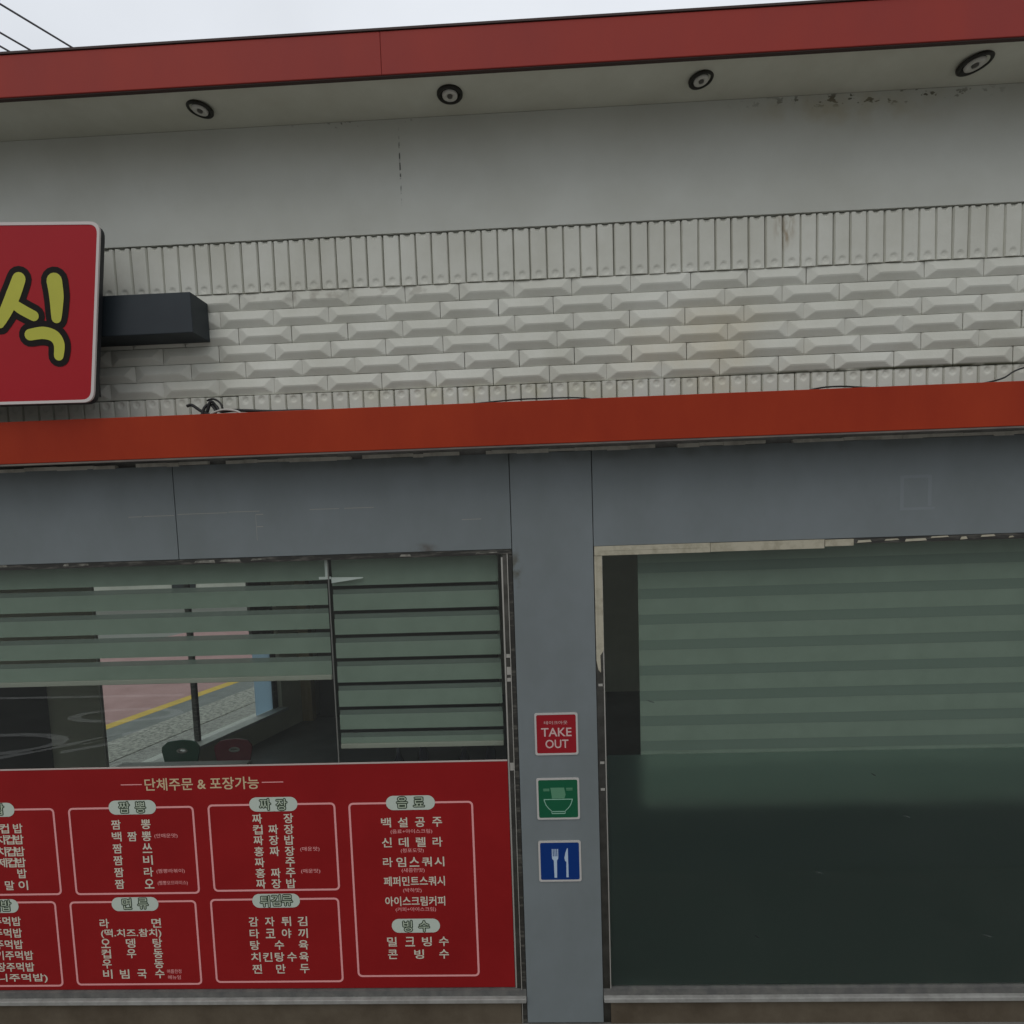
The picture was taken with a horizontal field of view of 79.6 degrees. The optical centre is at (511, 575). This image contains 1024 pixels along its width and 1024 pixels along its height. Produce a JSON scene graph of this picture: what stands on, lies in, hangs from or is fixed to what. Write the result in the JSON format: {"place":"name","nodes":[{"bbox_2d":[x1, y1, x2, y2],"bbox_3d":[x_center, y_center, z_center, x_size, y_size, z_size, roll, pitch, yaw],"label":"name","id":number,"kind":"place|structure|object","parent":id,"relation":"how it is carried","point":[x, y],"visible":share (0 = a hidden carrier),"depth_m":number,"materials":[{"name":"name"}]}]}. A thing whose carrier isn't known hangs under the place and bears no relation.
{"place":"outdoors","nodes":[
{"label":"outdoors","id":0,"kind":"place"},
{"bbox_2d":[0,32,30,49],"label":"overhead wire","id":1,"kind":"object","parent":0,"point":[10,38],"visible":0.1,"depth_m":7.30,"materials":[{"name":"grey"}]},
{"bbox_2d":[0,3,71,46],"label":"overhead wire","id":2,"kind":"object","parent":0,"point":[30,22],"visible":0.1,"depth_m":7.08,"materials":[{"name":"grey"}]},
{"bbox_2d":[94,583,245,590],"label":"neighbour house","id":3,"kind":"structure","parent":0,"point":[167,586],"depth_m":28.18,"materials":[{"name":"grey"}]},
{"bbox_2d":[172,584,195,587],"bbox_3d":[-15.043,0.202,28.109,1.100,2.180,0.038,-2,5,2],"label":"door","id":4,"kind":"structure","parent":3,"relation":"in","point":[181,585],"depth_m":28.12,"materials":[{"name":"grey"}]},
{"bbox_2d":[96,607,246,638],"bbox_3d":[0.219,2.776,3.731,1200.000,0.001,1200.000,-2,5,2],"label":"ground","id":5,"kind":"structure","parent":0,"point":[160,611],"depth_m":25.70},
{"bbox_2d":[106,682,253,741],"bbox_3d":[-2.331,1.300,22.971,0.911,0.001,43.108,-1,5,16],"label":"gutter","id":6,"kind":"object","parent":5,"relation":"on","point":[127,728],"depth_m":10.77,"materials":[{"name":"grey concrete"}]},
{"bbox_2d":[109,703,255,766],"bbox_3d":[-0.262,1.223,22.945,1.538,0.200,43.162,-1,5,16],"label":"pavement edging","id":7,"kind":"object","parent":5,"relation":"on","point":[149,752],"depth_m":9.22,"materials":[{"name":"concrete"}]},
{"bbox_2d":[0,0,1023,1023],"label":"shop building","id":8,"kind":"structure","parent":5,"relation":"on","point":[642,273],"depth_m":3.40,"materials":[{"name":"grey"}]},
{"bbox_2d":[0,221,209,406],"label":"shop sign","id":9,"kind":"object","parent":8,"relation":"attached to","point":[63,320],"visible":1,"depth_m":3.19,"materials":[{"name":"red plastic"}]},
{"bbox_2d":[0,560,332,687],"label":"window blind","id":10,"kind":"object","parent":8,"relation":"attached to","point":[174,671],"depth_m":3.69,"materials":[{"name":"fabric"}]},
{"bbox_2d":[117,760,250,766],"bbox_3d":[-3.126,2.191,5.553,1.260,0.758,0.780,-2,5,2],"label":"dining table","id":11,"kind":"object","parent":8,"relation":"on","point":[187,763],"visible":0.23,"depth_m":5.85,"materials":[{"name":"beige"}]},
{"bbox_2d":[90,582,288,766],"bbox_3d":[-3.900,1.002,7.712,0.279,2.205,2.820,0,5,18],"label":"side window","id":12,"kind":"structure","parent":8,"relation":"in","point":[266,692],"depth_m":8.26,"materials":[{"name":"grey metal"}]},
{"bbox_2d":[186,99,213,118],"bbox_3d":[-1.615,-2.416,3.182,0.132,0.035,0.132,-2,5,2],"label":"downlight","id":13,"kind":"object","parent":8,"relation":"attached to","point":[200,109],"visible":1,"depth_m":3.17,"materials":[{"name":"black metal"}]},
{"bbox_2d":[210,409,240,413],"bbox_3d":[-1.547,-0.885,3.328,0.210,0.046,0.012,-1,5,16],"label":"pale cable","id":14,"kind":"object","parent":8,"relation":"attached to","point":[219,410],"visible":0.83,"depth_m":3.32,"materials":[{"name":"white plastic"}]},
{"bbox_2d":[186,398,315,413],"bbox_3d":[-1.202,-0.882,3.338,1.197,0.222,0.047,-1,5,5],"label":"loose cable","id":15,"kind":"object","parent":8,"relation":"on","point":[213,405],"visible":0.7,"depth_m":3.37,"materials":[{"name":"black plastic"}]},
{"bbox_2d":[0,759,514,989],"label":"menu board","id":16,"kind":"object","parent":8,"relation":"on","point":[343,875],"visible":1,"depth_m":3.71,"materials":[{"name":"red plastic"}]},
{"bbox_2d":[0,549,526,1021],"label":"shop window","id":17,"kind":"structure","parent":8,"relation":"in","point":[517,994],"depth_m":3.69,"materials":[{"name":"grey metal"}]},
{"bbox_2d":[319,555,503,748],"bbox_3d":[-0.593,0.424,3.668,1.052,1.210,0.090,-2,5,2],"label":"window blind","id":18,"kind":"object","parent":8,"relation":"attached to","point":[418,570],"depth_m":3.65,"materials":[{"name":"fabric"}]},
{"bbox_2d":[437,84,462,104],"bbox_3d":[-0.317,-2.451,3.135,0.132,0.022,0.132,-2,5,2],"label":"downlight","id":19,"kind":"object","parent":8,"relation":"attached to","point":[448,96],"visible":1,"depth_m":3.12,"materials":[{"name":"black metal"}]},
{"bbox_2d":[478,397,586,402],"bbox_3d":[0.192,-0.915,3.277,0.802,0.077,0.017,-2,5,4],"label":"thin wire","id":20,"kind":"object","parent":8,"relation":"attached to","point":[535,398],"visible":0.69,"depth_m":3.28,"materials":[{"name":"black"}]},
{"bbox_2d":[534,712,577,754],"bbox_3d":[0.257,0.915,3.560,0.250,0.250,0.005,-2,5,2],"label":"takeout sign","id":21,"kind":"object","parent":8,"relation":"attached to","point":[556,733],"visible":1,"depth_m":3.56,"materials":[{"name":"red plastic"}]},
{"bbox_2d":[536,777,579,819],"bbox_3d":[0.270,1.301,3.591,0.250,0.250,0.005,-2,5,2],"label":"noodle sign","id":22,"kind":"object","parent":8,"relation":"attached to","point":[558,798],"visible":1,"depth_m":3.59,"materials":[{"name":"green plastic"}]},
{"bbox_2d":[538,840,581,881],"bbox_3d":[0.282,1.680,3.621,0.250,0.250,0.005,-2,5,2],"label":"cutlery sign","id":23,"kind":"object","parent":8,"relation":"attached to","point":[559,860],"visible":1,"depth_m":3.62,"materials":[{"name":"blue plastic"}]},
{"bbox_2d":[688,69,713,89],"bbox_3d":[0.950,-2.493,3.089,0.124,0.032,0.124,-2,5,2],"label":"downlight","id":24,"kind":"object","parent":8,"relation":"attached to","point":[698,80],"visible":1,"depth_m":3.08,"materials":[{"name":"black metal"}]},
{"bbox_2d":[593,533,1023,1021],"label":"shop window","id":25,"kind":"structure","parent":8,"relation":"in","point":[857,875],"depth_m":3.61,"materials":[{"name":"grey glass"}]},
{"bbox_2d":[637,538,1023,754],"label":"window blind","id":26,"kind":"object","parent":8,"relation":"attached to","point":[694,712],"depth_m":3.62,"materials":[{"name":"fabric"}]},
{"bbox_2d":[813,367,1023,388],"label":"sagging wire","id":27,"kind":"object","parent":8,"relation":"attached to","point":[862,386],"visible":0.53,"depth_m":3.22,"materials":[{"name":"black"}]},
{"bbox_2d":[955,50,994,76],"bbox_3d":[2.291,-2.534,3.040,0.160,0.039,0.160,-2,5,2],"label":"downlight","id":28,"kind":"object","parent":8,"relation":"attached to","point":[976,62],"visible":1,"depth_m":3.03,"materials":[{"name":"black metal"}]},
{"bbox_3d":[-0.483,2.035,4.573,0.980,1.050,0.510,-2,5,2],"label":"counter","id":29,"kind":"object","parent":8,"relation":"on","visible":0},
{"bbox_2d":[394,748,403,761],"bbox_3d":[-0.818,1.378,4.456,0.080,0.300,0.079,-2,5,2],"label":"bottle","id":30,"kind":"object","parent":29,"relation":"on","point":[398,757],"visible":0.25,"depth_m":4.43,"materials":[{"name":"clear glass"}]},
{"bbox_2d":[418,747,428,760],"bbox_3d":[-0.655,1.345,4.548,0.080,0.340,0.079,-2,5,2],"label":"bottle","id":31,"kind":"object","parent":29,"relation":"on","point":[423,753],"visible":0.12,"depth_m":4.52,"materials":[{"name":"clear glass"}]},
{"bbox_2d":[459,746,469,759],"bbox_3d":[-0.347,1.355,4.478,0.080,0.310,0.079,-2,5,2],"label":"bottle","id":32,"kind":"object","parent":29,"relation":"on","point":[464,755],"visible":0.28,"depth_m":4.45,"materials":[{"name":"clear glass"}]},
{"bbox_2d":[485,746,495,759],"bbox_3d":[-0.157,1.326,4.510,0.080,0.350,0.079,-2,5,2],"label":"bottle","id":33,"kind":"object","parent":29,"relation":"on","point":[490,752],"visible":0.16,"depth_m":4.48,"materials":[{"name":"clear glass"}]},
{"bbox_2d":[100,631,251,728],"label":"side road","id":34,"kind":"structure","parent":0,"point":[122,701],"depth_m":12.28,"materials":[{"name":"asphalt"}]},
{"bbox_2d":[106,682,237,729],"bbox_3d":[-2.926,1.316,22.993,0.242,0.001,42.941,-1,5,16],"label":"yellow line","id":35,"kind":"object","parent":34,"relation":"on","point":[141,714],"depth_m":11.12,"materials":[{"name":"paint"}]},
{"bbox_2d":[107,687,254,762],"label":"side pavement","id":36,"kind":"structure","parent":0,"point":[128,744],"depth_m":9.58,"materials":[{"name":"stone"}]},
{"bbox_2d":[162,739,199,761],"bbox_3d":[-3.317,2.105,6.015,0.404,0.872,0.464,-2,5,2],"label":"cafe chair","id":37,"kind":"object","parent":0,"point":[171,752],"visible":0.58,"depth_m":6.18,"materials":[{"name":"green plastic"}]},
{"bbox_2d":[214,738,252,760],"bbox_3d":[-2.783,2.089,5.995,0.404,0.872,0.464,-2,5,2],"label":"cafe chair","id":38,"kind":"object","parent":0,"point":[223,751],"visible":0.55,"depth_m":6.16,"materials":[{"name":"red plastic"}]},
{"bbox_2d":[0,0,809,51],"label":"sky","id":39,"kind":"structure","parent":0,"point":[78,23],"materials":[{"name":"white"}]},
{"bbox_2d":[522,1012,1023,1023],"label":"pavement","id":40,"kind":"structure","parent":0,"point":[785,1023],"depth_m":3.65,"materials":[{"name":"concrete"}]}
]}

